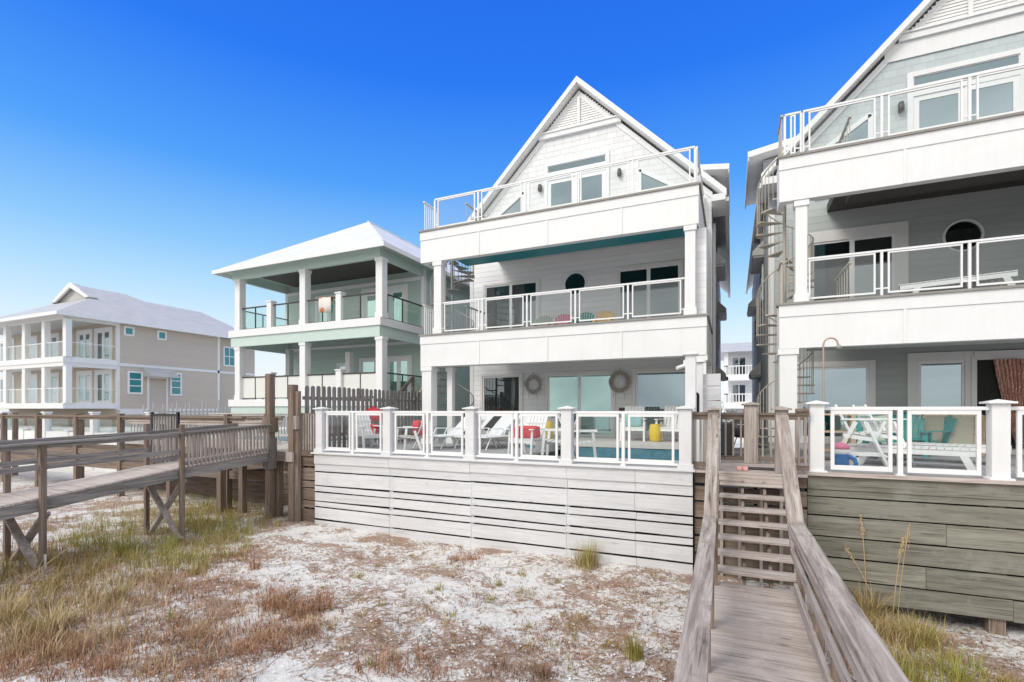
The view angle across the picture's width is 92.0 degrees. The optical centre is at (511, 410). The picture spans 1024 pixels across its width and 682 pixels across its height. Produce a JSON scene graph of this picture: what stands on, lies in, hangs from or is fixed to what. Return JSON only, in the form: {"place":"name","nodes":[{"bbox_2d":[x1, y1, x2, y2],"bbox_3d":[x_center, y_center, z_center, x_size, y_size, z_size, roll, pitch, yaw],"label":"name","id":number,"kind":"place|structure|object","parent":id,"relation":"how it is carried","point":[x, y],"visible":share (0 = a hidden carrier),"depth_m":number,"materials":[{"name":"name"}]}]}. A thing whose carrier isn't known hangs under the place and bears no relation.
{"place":"outdoors","nodes":[
{"label":"outdoors","id":0,"kind":"place"},
{"bbox_2d":[0,282,254,427],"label":"tan house","id":1,"kind":"structure","parent":0,"point":[74,348],"depth_m":35.07,"materials":[{"name":"white paint"}]},
{"bbox_2d":[0,375,14,403],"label":"french door","id":2,"kind":"structure","parent":1,"relation":"in","point":[13,376],"depth_m":39.60,"materials":[{"name":"white paint"}]},
{"bbox_2d":[21,373,37,402],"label":"french door","id":3,"kind":"structure","parent":1,"relation":"in","point":[34,377],"depth_m":37.65,"materials":[{"name":"white paint"}]},
{"bbox_2d":[21,335,37,358],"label":"french door","id":4,"kind":"structure","parent":1,"relation":"in","point":[34,339],"depth_m":37.65,"materials":[{"name":"white paint"}]},
{"bbox_2d":[51,372,58,402],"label":"french door","id":5,"kind":"structure","parent":1,"relation":"in","point":[55,375],"depth_m":36.44,"materials":[{"name":"white paint"}]},
{"bbox_2d":[51,333,58,356],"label":"french door","id":6,"kind":"structure","parent":1,"relation":"in","point":[54,336],"depth_m":36.44,"materials":[{"name":"white paint"}]},
{"bbox_2d":[76,370,92,402],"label":"french door","id":7,"kind":"structure","parent":1,"relation":"in","point":[84,379],"depth_m":34.86,"materials":[{"name":"white paint"}]},
{"bbox_2d":[76,329,92,357],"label":"french door","id":8,"kind":"structure","parent":1,"relation":"in","point":[82,336],"depth_m":34.86,"materials":[{"name":"white paint"}]},
{"bbox_2d":[94,369,111,402],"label":"french door","id":9,"kind":"structure","parent":1,"relation":"in","point":[102,378],"depth_m":33.92,"materials":[{"name":"white paint"}]},
{"bbox_2d":[94,326,111,359],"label":"french door","id":10,"kind":"structure","parent":1,"relation":"in","point":[102,336],"depth_m":33.92,"materials":[{"name":"white paint"}]},
{"bbox_2d":[127,371,142,393],"bbox_3d":[-26.170,-1.909,34.325,0.050,1.591,0.965,0,0,24],"label":"window","id":11,"kind":"structure","parent":1,"relation":"in","point":[134,378],"depth_m":34.28,"materials":[{"name":"glass"}]},
{"bbox_2d":[149,380,165,413],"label":"side door","id":12,"kind":"structure","parent":1,"relation":"in","point":[157,388],"depth_m":35.62,"materials":[{"name":"beige"}]},
{"bbox_2d":[170,373,181,395],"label":"window","id":13,"kind":"structure","parent":1,"relation":"in","point":[175,383],"depth_m":36.88,"materials":[{"name":"glass"}]},
{"bbox_2d":[223,346,234,366],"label":"window","id":14,"kind":"structure","parent":1,"relation":"in","point":[228,352],"depth_m":41.06,"materials":[{"name":"glass"}]},
{"bbox_2d":[212,221,469,440],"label":"mint house","id":15,"kind":"structure","parent":0,"point":[372,279],"depth_m":21.41,"materials":[{"name":"white paint"}]},
{"bbox_2d":[315,294,335,321],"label":"french door","id":16,"kind":"structure","parent":15,"relation":"in","point":[329,316],"depth_m":23.46,"materials":[{"name":"white paint"}]},
{"bbox_2d":[319,296,333,312],"bbox_3d":[-7.475,-4.230,19.868,0.634,0.650,0.174,0,0,24],"label":"beach towel","id":17,"kind":"object","parent":15,"relation":"hanging from","point":[325,303],"visible":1,"depth_m":19.80,"materials":[{"name":"fabric"}]},
{"bbox_2d":[359,357,375,397],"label":"french door","id":18,"kind":"structure","parent":15,"relation":"in","point":[365,364],"depth_m":22.44,"materials":[{"name":"white paint"}]},
{"bbox_2d":[361,284,407,322],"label":"french door","id":19,"kind":"structure","parent":15,"relation":"in","point":[368,302],"depth_m":21.89,"materials":[{"name":"white paint"}]},
{"bbox_2d":[387,355,411,398],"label":"french door","id":20,"kind":"structure","parent":15,"relation":"in","point":[395,364],"depth_m":21.73,"materials":[{"name":"white paint"}]},
{"bbox_2d":[0,0,922,410],"label":"sky","id":21,"kind":"structure","parent":0,"point":[149,148],"materials":[{"name":"blue"}]},
{"bbox_2d":[0,411,1023,681],"bbox_3d":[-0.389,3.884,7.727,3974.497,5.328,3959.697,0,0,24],"label":"ground","id":22,"kind":"structure","parent":0,"point":[350,541],"depth_m":7.62,"materials":[{"name":"white sand"}]},
{"bbox_2d":[0,584,51,630],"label":"grass tuft","id":23,"kind":"object","parent":22,"relation":"on","point":[9,613],"visible":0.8,"depth_m":6.89,"materials":[{"name":"plant"}]},
{"bbox_2d":[7,596,101,636],"bbox_3d":[-6.132,2.758,6.629,1.121,0.460,1.034,0,0,-30],"label":"grass tuft","id":24,"kind":"object","parent":22,"relation":"on","point":[48,620],"visible":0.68,"depth_m":6.61,"materials":[{"name":"plant"}]},
{"bbox_2d":[97,574,136,601],"bbox_3d":[-6.109,2.793,7.763,0.628,0.384,0.772,0,0,-26],"label":"grass tuft","id":25,"kind":"object","parent":22,"relation":"on","point":[120,591],"visible":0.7,"depth_m":7.72,"materials":[{"name":"plant"}]},
{"bbox_2d":[104,532,141,557],"bbox_3d":[-7.726,2.653,9.835,0.800,0.540,0.812,0,0,24],"label":"grass tuft","id":26,"kind":"object","parent":22,"relation":"on","point":[122,546],"visible":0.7,"depth_m":9.78,"materials":[{"name":"plant"}]},
{"bbox_2d":[0,413,284,508],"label":"boardwalk","id":27,"kind":"structure","parent":22,"relation":"on","point":[79,429],"depth_m":18.27,"materials":[{"name":"wood"}]},
{"bbox_2d":[0,411,285,471],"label":"terrace","id":28,"kind":"structure","parent":22,"relation":"on","point":[27,431],"depth_m":26.89,"materials":[{"name":"white paint"}]},
{"bbox_2d":[141,400,285,427],"bbox_3d":[-18.125,0.305,36.103,0.100,1.991,16.400,0,0,24],"label":"picket fence","id":29,"kind":"object","parent":28,"relation":"on","point":[189,411],"visible":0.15,"depth_m":31.18,"materials":[{"name":"wood"}]},
{"bbox_2d":[0,423,315,570],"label":"boardwalk","id":30,"kind":"structure","parent":22,"relation":"on","point":[42,498],"depth_m":10.81,"materials":[{"name":"grey wood"}]},
{"bbox_2d":[150,412,179,454],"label":"gate","id":31,"kind":"structure","parent":30,"relation":"attached to","point":[173,421],"depth_m":13.07,"materials":[{"name":"grey wood"}]},
{"bbox_2d":[125,413,403,506],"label":"pool terrace","id":32,"kind":"structure","parent":22,"relation":"on","point":[201,482],"depth_m":17.10,"materials":[{"name":"wood"}]},
{"bbox_2d":[262,374,277,518],"bbox_3d":[-6.582,1.060,13.443,0.300,4.080,0.280,0,0,24],"label":"tall post","id":33,"kind":"object","parent":22,"relation":"on","point":[270,466],"visible":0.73,"depth_m":13.37,"materials":[{"name":"wood"}]},
{"bbox_2d":[286,385,300,521],"bbox_3d":[-5.731,1.215,12.982,0.330,3.770,0.230,0,0,24],"label":"tall post","id":34,"kind":"object","parent":22,"relation":"on","point":[293,457],"visible":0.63,"depth_m":12.94,"materials":[{"name":"wood"}]},
{"bbox_2d":[6,524,681,679],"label":"shell bits","id":35,"kind":"object","parent":22,"relation":"on","point":[401,638],"visible":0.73,"depth_m":6.33,"materials":[{"name":"white stone"}]},
{"bbox_2d":[0,491,937,678],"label":"dune grass","id":36,"kind":"structure","parent":22,"relation":"on","point":[96,599],"depth_m":6.93,"materials":[{"name":"plant"}]},
{"bbox_2d":[0,522,971,681],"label":"dune grass","id":37,"kind":"structure","parent":22,"relation":"on","point":[278,600],"depth_m":6.42,"materials":[{"name":"brown plant"}]},
{"bbox_2d":[301,352,720,573],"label":"pool terrace","id":38,"kind":"structure","parent":22,"relation":"on","point":[629,500],"depth_m":10.61,"materials":[{"name":"white wood"}]},
{"bbox_2d":[300,413,315,455],"bbox_3d":[-5.401,0.635,13.026,0.603,1.110,0.200,0,0,24],"label":"wooden railing","id":39,"kind":"object","parent":38,"relation":"on","point":[308,444],"visible":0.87,"depth_m":12.96,"materials":[{"name":"wood"}]},
{"bbox_2d":[302,386,421,447],"bbox_3d":[-4.406,0.212,15.730,0.066,1.777,5.650,0,0,24],"label":"picket fence","id":40,"kind":"object","parent":38,"relation":"on","point":[392,400],"visible":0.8,"depth_m":14.84,"materials":[{"name":"wood"}]},
{"bbox_2d":[355,413,382,447],"bbox_3d":[-4.220,0.594,14.392,0.889,1.033,0.750,0,0,44],"label":"armchair","id":41,"kind":"object","parent":38,"relation":"on","point":[363,426],"visible":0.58,"depth_m":14.54,"materials":[{"name":"white paint"}]},
{"bbox_2d":[363,399,382,445],"bbox_3d":[-4.335,0.375,15.397,0.720,1.450,0.685,0,0,24],"label":"patio umbrella","id":42,"kind":"object","parent":38,"relation":"on","point":[373,418],"visible":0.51,"depth_m":15.20,"materials":[{"name":"red fabric"}]},
{"bbox_2d":[397,413,430,450],"bbox_3d":[-2.665,0.594,13.473,0.889,1.033,0.750,0,0,9],"label":"armchair","id":43,"kind":"object","parent":38,"relation":"on","point":[417,437],"visible":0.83,"depth_m":13.27,"materials":[{"name":"white paint"}]},
{"bbox_2d":[413,414,478,447],"bbox_3d":[-1.923,0.606,14.651,1.936,1.003,0.660,0,0,-38],"label":"sun lounger","id":44,"kind":"object","parent":38,"relation":"on","point":[455,431],"visible":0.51,"depth_m":14.80,"materials":[{"name":"plastic"}]},
{"bbox_2d":[430,416,493,448],"bbox_3d":[-1.454,0.606,14.771,1.936,1.003,0.660,0,0,-38],"label":"sun lounger","id":45,"kind":"object","parent":38,"relation":"on","point":[485,420],"visible":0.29,"depth_m":14.94,"materials":[{"name":"plastic"}]},
{"bbox_2d":[454,414,514,448],"bbox_3d":[-0.724,0.606,14.445,1.936,1.003,0.660,0,0,-42],"label":"sun lounger","id":46,"kind":"object","parent":38,"relation":"on","point":[501,425],"visible":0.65,"depth_m":14.71,"materials":[{"name":"plastic"}]},
{"bbox_2d":[478,414,531,449],"bbox_3d":[-0.225,0.606,14.442,1.936,1.003,0.660,0,0,-42],"label":"sun lounger","id":47,"kind":"object","parent":38,"relation":"on","point":[506,432],"visible":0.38,"depth_m":14.68,"materials":[{"name":"plastic"}]},
{"bbox_2d":[507,416,547,454],"bbox_3d":[0.429,0.594,12.270,0.750,1.033,0.889,0,0,36],"label":"armchair","id":48,"kind":"object","parent":38,"relation":"on","point":[533,421],"visible":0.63,"depth_m":12.30,"materials":[{"name":"white paint"}]},
{"bbox_2d":[514,426,539,437],"bbox_3d":[0.364,0.530,12.017,0.600,0.300,0.350,0,0,24],"label":"cushion","id":49,"kind":"object","parent":48,"relation":"on","point":[527,432],"visible":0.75,"depth_m":11.83,"materials":[{"name":"red fabric"}]},
{"bbox_2d":[535,439,558,451],"bbox_3d":[0.947,0.950,13.372,0.500,0.300,0.500,0,0,24],"label":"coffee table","id":50,"kind":"object","parent":38,"relation":"on","point":[538,445],"visible":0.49,"depth_m":13.18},
{"bbox_2d":[540,417,579,457],"bbox_3d":[1.160,0.594,11.542,0.889,1.033,0.750,0,0,14],"label":"armchair","id":51,"kind":"object","parent":38,"relation":"on","point":[548,440],"visible":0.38,"depth_m":11.39,"materials":[{"name":"white paint"}]},
{"bbox_2d":[558,414,597,457],"bbox_3d":[1.467,0.594,11.092,0.889,1.033,0.750,0,0,9],"label":"armchair","id":52,"kind":"object","parent":38,"relation":"on","point":[593,441],"visible":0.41,"depth_m":10.69,"materials":[{"name":"white paint"}]},
{"bbox_2d":[619,406,646,440],"bbox_3d":[3.610,0.394,14.686,0.750,1.033,0.889,0,0,19],"label":"armchair","id":53,"kind":"object","parent":38,"relation":"on","point":[643,426],"visible":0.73,"depth_m":14.42,"materials":[{"name":"white paint"}]},
{"bbox_2d":[625,414,642,426],"bbox_3d":[3.536,0.300,14.436,0.540,0.360,0.250,0,0,24],"label":"cushion","id":54,"kind":"object","parent":53,"relation":"on","point":[636,421],"visible":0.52,"depth_m":14.30,"materials":[{"name":"teal fabric"}]},
{"bbox_2d":[649,424,661,441],"bbox_3d":[4.107,0.647,14.154,0.360,0.505,0.360,0,0,24],"label":"garden stool","id":55,"kind":"object","parent":38,"relation":"on","point":[655,433],"visible":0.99,"depth_m":14.01,"materials":[{"name":"yellow ceramic"}]},
{"bbox_2d":[654,406,680,439],"bbox_3d":[4.598,0.394,14.245,0.750,1.033,0.889,0,0,32],"label":"armchair","id":56,"kind":"object","parent":38,"relation":"on","point":[664,426],"visible":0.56,"depth_m":14.47,"materials":[{"name":"white paint"}]},
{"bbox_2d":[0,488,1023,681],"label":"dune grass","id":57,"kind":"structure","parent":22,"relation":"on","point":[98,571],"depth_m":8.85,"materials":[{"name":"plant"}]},
{"bbox_2d":[0,517,1023,681],"bbox_3d":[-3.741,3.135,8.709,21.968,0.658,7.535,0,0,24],"label":"twig litter","id":58,"kind":"object","parent":22,"relation":"on","point":[626,677],"visible":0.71,"depth_m":6.39,"materials":[{"name":"brown plant"}]},
{"bbox_2d":[418,76,729,455],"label":"beach house","id":59,"kind":"structure","parent":22,"relation":"on","point":[594,202],"depth_m":16.41,"materials":[{"name":"white"}]},
{"bbox_2d":[480,373,522,434],"bbox_3d":[-0.408,-0.225,18.777,1.778,2.350,0.070,0,0,24],"label":"sliding door","id":60,"kind":"structure","parent":59,"relation":"in","point":[498,391],"depth_m":18.80,"materials":[{"name":"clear glass"}]},
{"bbox_2d":[496,191,523,215],"bbox_3d":[-0.177,-7.080,18.657,1.450,2.140,0.070,0,0,24],"label":"corner window","id":61,"kind":"structure","parent":59,"relation":"in","point":[514,206],"depth_m":18.54,"materials":[{"name":"white paint"}]},
{"bbox_2d":[483,278,539,329],"bbox_3d":[-0.045,-3.630,18.615,2.349,2.460,0.070,0,0,24],"label":"sliding door","id":62,"kind":"structure","parent":59,"relation":"in","point":[503,312],"depth_m":18.60,"materials":[{"name":"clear glass"}]},
{"bbox_2d":[524,372,541,396],"bbox_3d":[0.768,-0.920,18.140,0.659,1.000,0.119,0,0,24],"label":"wreath","id":63,"kind":"object","parent":59,"relation":"attached to","point":[531,377],"visible":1,"depth_m":18.13,"materials":[{"name":"wicker"}]},
{"bbox_2d":[563,272,586,295],"bbox_3d":[2.242,-4.500,17.585,0.840,0.840,0.050,0,0,24],"label":"round window","id":64,"kind":"structure","parent":59,"relation":"in","point":[574,280],"depth_m":17.60,"materials":[{"name":"glass"}]},
{"bbox_2d":[544,150,609,175],"bbox_3d":[2.278,-8.745,17.580,2.397,0.510,0.070,0,0,24],"label":"transom window","id":65,"kind":"structure","parent":59,"relation":"in","point":[602,157],"depth_m":17.55,"materials":[{"name":"white paint"}]},
{"bbox_2d":[544,167,609,206],"bbox_3d":[2.278,-7.130,17.580,2.397,2.680,0.070,0,0,24],"label":"sliding door","id":66,"kind":"structure","parent":59,"relation":"in","point":[595,183],"depth_m":17.52,"materials":[{"name":"white paint"}]},
{"bbox_2d":[545,370,615,436],"bbox_3d":[2.386,-0.185,17.532,2.575,2.390,0.070,0,0,24],"label":"sliding door","id":67,"kind":"structure","parent":59,"relation":"in","point":[581,390],"depth_m":17.42,"materials":[{"name":"green glass"}]},
{"bbox_2d":[609,367,629,397],"bbox_3d":[3.659,-0.940,16.838,0.742,1.060,0.138,0,0,24],"label":"wreath","id":68,"kind":"object","parent":59,"relation":"attached to","point":[625,376],"visible":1,"depth_m":16.80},
{"bbox_2d":[615,260,682,319],"bbox_3d":[4.576,-3.650,16.556,2.207,2.500,0.070,0,0,24],"label":"sliding door","id":69,"kind":"structure","parent":59,"relation":"in","point":[660,298],"depth_m":16.53,"materials":[{"name":"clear glass"}]},
{"bbox_2d":[638,168,674,190],"bbox_3d":[4.911,-7.080,16.390,1.450,2.140,0.070,0,0,24],"label":"corner window","id":70,"kind":"structure","parent":59,"relation":"in","point":[646,179],"depth_m":16.53,"materials":[{"name":"white paint"}]},
{"bbox_2d":[633,367,684,435],"bbox_3d":[4.936,-0.275,16.395,1.841,2.250,0.070,0,0,24],"label":"sliding door","id":71,"kind":"structure","parent":59,"relation":"in","point":[654,389],"depth_m":16.44,"materials":[{"name":"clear glass"}]},
{"bbox_2d":[570,538,602,569],"bbox_3d":[1.454,2.763,9.604,0.828,0.567,0.742,0,0,24],"label":"grass tuft","id":72,"kind":"object","parent":22,"relation":"on","point":[585,556],"visible":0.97,"depth_m":9.53,"materials":[{"name":"plant"}]},
{"bbox_2d":[619,632,646,661],"bbox_3d":[1.490,2.871,6.013,0.357,0.326,0.328,0,0,-22],"label":"grass tuft","id":73,"kind":"object","parent":22,"relation":"on","point":[632,650],"visible":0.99,"depth_m":5.98,"materials":[{"name":"plant"}]},
{"bbox_2d":[721,342,751,437],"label":"background house","id":74,"kind":"structure","parent":22,"relation":"on","point":[736,358],"depth_m":53.82,"materials":[{"name":"white"}]},
{"bbox_2d":[731,355,746,373],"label":"french door","id":75,"kind":"structure","parent":74,"relation":"in","point":[735,360],"depth_m":54.16,"materials":[{"name":"white paint"}]},
{"bbox_2d":[731,383,746,401],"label":"french door","id":76,"kind":"structure","parent":74,"relation":"in","point":[736,388],"depth_m":54.16,"materials":[{"name":"white paint"}]},
{"bbox_2d":[673,406,909,681],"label":"boardwalk","id":77,"kind":"structure","parent":22,"relation":"on","point":[732,632],"depth_m":5.62,"materials":[{"name":"grey wood"}]},
{"bbox_2d":[693,412,707,467],"bbox_3d":[3.499,0.552,9.170,0.267,1.035,0.100,0,0,24],"label":"side railing","id":78,"kind":"object","parent":77,"relation":"on","point":[700,416],"visible":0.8,"depth_m":9.15,"materials":[{"name":"wood"}]},
{"bbox_2d":[721,402,807,463],"bbox_3d":[4.905,0.465,10.273,2.184,1.270,0.360,0,0,24],"label":"gate railing","id":79,"kind":"object","parent":77,"relation":"on","point":[749,416],"visible":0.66,"depth_m":10.13,"materials":[{"name":"wood"}]},
{"bbox_2d":[795,409,808,472],"bbox_3d":[4.993,0.522,8.504,0.204,1.095,0.100,0,0,24],"label":"side railing","id":80,"kind":"object","parent":77,"relation":"on","point":[799,413],"visible":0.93,"depth_m":8.48,"materials":[{"name":"wood"}]},
{"bbox_2d":[848,580,911,621],"bbox_3d":[5.705,3.030,7.903,1.240,0.695,1.232,0,0,24],"label":"grass tuft","id":81,"kind":"object","parent":22,"relation":"on","point":[868,604],"visible":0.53,"depth_m":7.86,"materials":[{"name":"plant"}]},
{"bbox_2d":[745,0,1023,506],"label":"beach house","id":82,"kind":"structure","parent":22,"relation":"on","point":[884,173],"depth_m":12.59,"materials":[{"name":"grey"}]},
{"bbox_2d":[797,360,875,443],"bbox_3d":[9.056,-0.210,13.903,1.931,2.320,0.070,0,0,24],"label":"window","id":83,"kind":"structure","parent":82,"relation":"in","point":[846,383],"depth_m":13.86,"materials":[{"name":"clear glass"}]},
{"bbox_2d":[826,113,872,145],"bbox_3d":[9.216,-7.080,13.815,1.450,2.140,0.070,0,0,24],"label":"corner window","id":84,"kind":"structure","parent":82,"relation":"in","point":[863,128],"depth_m":13.63,"materials":[{"name":"white paint"}]},
{"bbox_2d":[808,221,908,300],"bbox_3d":[9.444,-3.630,13.730,2.528,2.860,0.070,0,0,24],"label":"sliding door","id":85,"kind":"structure","parent":82,"relation":"in","point":[895,234],"depth_m":13.65,"materials":[{"name":"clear glass"}]},
{"bbox_2d":[907,351,976,428],"bbox_3d":[11.232,-0.185,12.933,1.433,2.670,0.070,0,0,24],"label":"sliding door","id":86,"kind":"structure","parent":82,"relation":"in","point":[934,379],"depth_m":12.95,"materials":[{"name":"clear glass"}]},
{"bbox_2d":[899,270,1017,293],"bbox_3d":[10.082,-2.749,11.268,1.970,0.399,0.720,0,0,39],"label":"chaise lounge","id":87,"kind":"object","parent":82,"relation":"on","point":[1005,276],"visible":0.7,"depth_m":11.11,"materials":[{"name":"white paint"}]},
{"bbox_2d":[942,219,984,251],"bbox_3d":[11.634,-4.500,12.743,0.840,0.840,0.050,0,0,24],"label":"round window","id":88,"kind":"structure","parent":82,"relation":"in","point":[963,229],"depth_m":12.75,"materials":[{"name":"glass"}]},
{"bbox_2d":[907,47,1023,91],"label":"transom window","id":89,"kind":"structure","parent":82,"relation":"in","point":[1015,56],"depth_m":12.72,"materials":[{"name":"white paint"}]},
{"bbox_2d":[907,69,1023,130],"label":"sliding door","id":90,"kind":"structure","parent":82,"relation":"in","point":[1002,92],"depth_m":12.74,"materials":[{"name":"white paint"}]},
{"bbox_2d":[971,350,1023,447],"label":"open doorway","id":91,"kind":"structure","parent":82,"relation":"in","point":[988,389],"depth_m":12.53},
{"bbox_2d":[994,358,1023,443],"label":"foil curtain","id":92,"kind":"object","parent":82,"relation":"hanging from","point":[1010,375],"visible":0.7,"depth_m":12.28,"materials":[{"name":"brown fabric"}]},
{"bbox_2d":[796,399,1023,636],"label":"terrace","id":93,"kind":"structure","parent":22,"relation":"on","point":[964,553],"depth_m":7.91,"materials":[{"name":"wood"}]},
{"bbox_2d":[822,337,841,424],"bbox_3d":[5.670,-0.111,8.784,0.350,2.381,0.099,0,0,16],"label":"outdoor shower","id":94,"kind":"object","parent":93,"relation":"on","point":[838,346],"visible":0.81,"depth_m":8.83,"materials":[{"name":"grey metal"}]},
{"bbox_2d":[824,413,855,450],"bbox_3d":[6.961,0.575,10.693,0.730,1.010,0.400,0,0,24],"label":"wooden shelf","id":95,"kind":"object","parent":93,"relation":"on","point":[851,440],"visible":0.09,"depth_m":10.49,"materials":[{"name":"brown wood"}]},
{"bbox_2d":[834,438,857,465],"bbox_3d":[6.146,0.798,9.166,0.299,0.565,0.392,0,0,-32],"label":"drink jug","id":96,"kind":"object","parent":93,"relation":"on","point":[842,456],"visible":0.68,"depth_m":9.10,"materials":[{"name":"blue plastic"}]},
{"bbox_2d":[834,404,887,466],"bbox_3d":[6.727,0.487,9.593,0.938,1.202,0.675,0,0,32],"label":"balcony chair","id":97,"kind":"object","parent":93,"relation":"on","point":[849,433],"visible":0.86,"depth_m":9.37,"materials":[{"name":"white paint"}]},
{"bbox_2d":[845,415,896,443],"bbox_3d":[8.185,0.589,11.279,0.820,1.056,1.070,0,0,14],"label":"adirondack chair","id":98,"kind":"object","parent":93,"relation":"on","point":[859,428],"visible":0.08,"depth_m":11.55,"materials":[{"name":"teal plastic"}]},
{"bbox_2d":[871,415,893,459],"bbox_3d":[8.255,0.605,10.937,0.592,1.020,0.323,0,0,24],"label":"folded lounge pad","id":99,"kind":"object","parent":93,"relation":"on","point":[885,426],"visible":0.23,"depth_m":11.01,"materials":[{"name":"white plastic"}]},
{"bbox_2d":[852,404,915,465],"bbox_3d":[7.466,0.487,10.030,0.938,1.202,0.675,0,0,14],"label":"balcony chair","id":100,"kind":"object","parent":93,"relation":"on","point":[880,428],"visible":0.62,"depth_m":9.80,"materials":[{"name":"white paint"}]},
{"bbox_2d":[847,443,975,469],"bbox_3d":[7.680,0.901,9.601,1.970,0.399,0.720,0,0,42],"label":"chaise lounge","id":101,"kind":"object","parent":93,"relation":"on","point":[965,454],"visible":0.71,"depth_m":9.17,"materials":[{"name":"white paint"}]},
{"bbox_2d":[893,413,929,457],"bbox_3d":[9.429,0.589,11.820,0.820,1.056,1.070,0,0,36],"label":"adirondack chair","id":102,"kind":"object","parent":93,"relation":"on","point":[917,433],"visible":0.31,"depth_m":11.91,"materials":[{"name":"teal plastic"}]},
{"bbox_2d":[906,415,957,456],"bbox_3d":[10.081,0.589,11.954,1.070,1.056,0.820,0,0,-16],"label":"adirondack chair","id":103,"kind":"object","parent":93,"relation":"on","point":[947,431],"visible":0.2,"depth_m":11.75,"materials":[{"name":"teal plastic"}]},
{"bbox_2d":[882,442,1011,459],"bbox_3d":[8.950,0.901,10.238,0.720,0.399,1.970,0,0,-44],"label":"chaise lounge","id":104,"kind":"object","parent":93,"relation":"on","point":[983,448],"visible":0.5,"depth_m":10.09,"materials":[{"name":"white paint"}]},
{"bbox_2d":[922,414,975,443],"bbox_3d":[10.459,0.598,11.800,1.205,0.986,0.310,0,0,24],"label":"framed panel","id":105,"kind":"object","parent":93,"relation":"on","point":[964,428],"visible":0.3,"depth_m":11.79,"materials":[{"name":"fabric"}]},
{"bbox_2d":[981,414,985,455],"bbox_3d":[10.867,0.598,11.893,0.905,0.986,0.310,0,0,24],"label":"framed panel","id":106,"kind":"object","parent":93,"relation":"on","point":[983,422],"visible":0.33,"depth_m":11.76,"materials":[{"name":"brown wood"}]},
{"bbox_2d":[886,608,958,649],"bbox_3d":[5.824,3.171,7.131,1.125,0.472,1.037,0,0,-9],"label":"grass tuft","id":107,"kind":"object","parent":22,"relation":"on","point":[933,637],"visible":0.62,"depth_m":7.07,"materials":[{"name":"plant"}]},
{"bbox_2d":[721,448,774,463],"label":"path","id":108,"kind":"structure","parent":0,"point":[766,452],"depth_m":12.69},
{"bbox_2d":[720,422,731,454],"bbox_3d":[5.350,0.700,12.341,0.360,0.800,0.500,0,0,24],"label":"storage bin","id":109,"kind":"object","parent":108,"relation":"on","point":[728,438],"visible":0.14,"depth_m":12.11,"materials":[{"name":"black plastic"}]},
{"bbox_2d":[734,420,743,445],"bbox_3d":[5.625,0.662,12.152,0.580,0.885,0.602,0,0,24],"label":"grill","id":110,"kind":"object","parent":108,"relation":"on","point":[736,428],"visible":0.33,"depth_m":11.98,"materials":[{"name":"black metal"}]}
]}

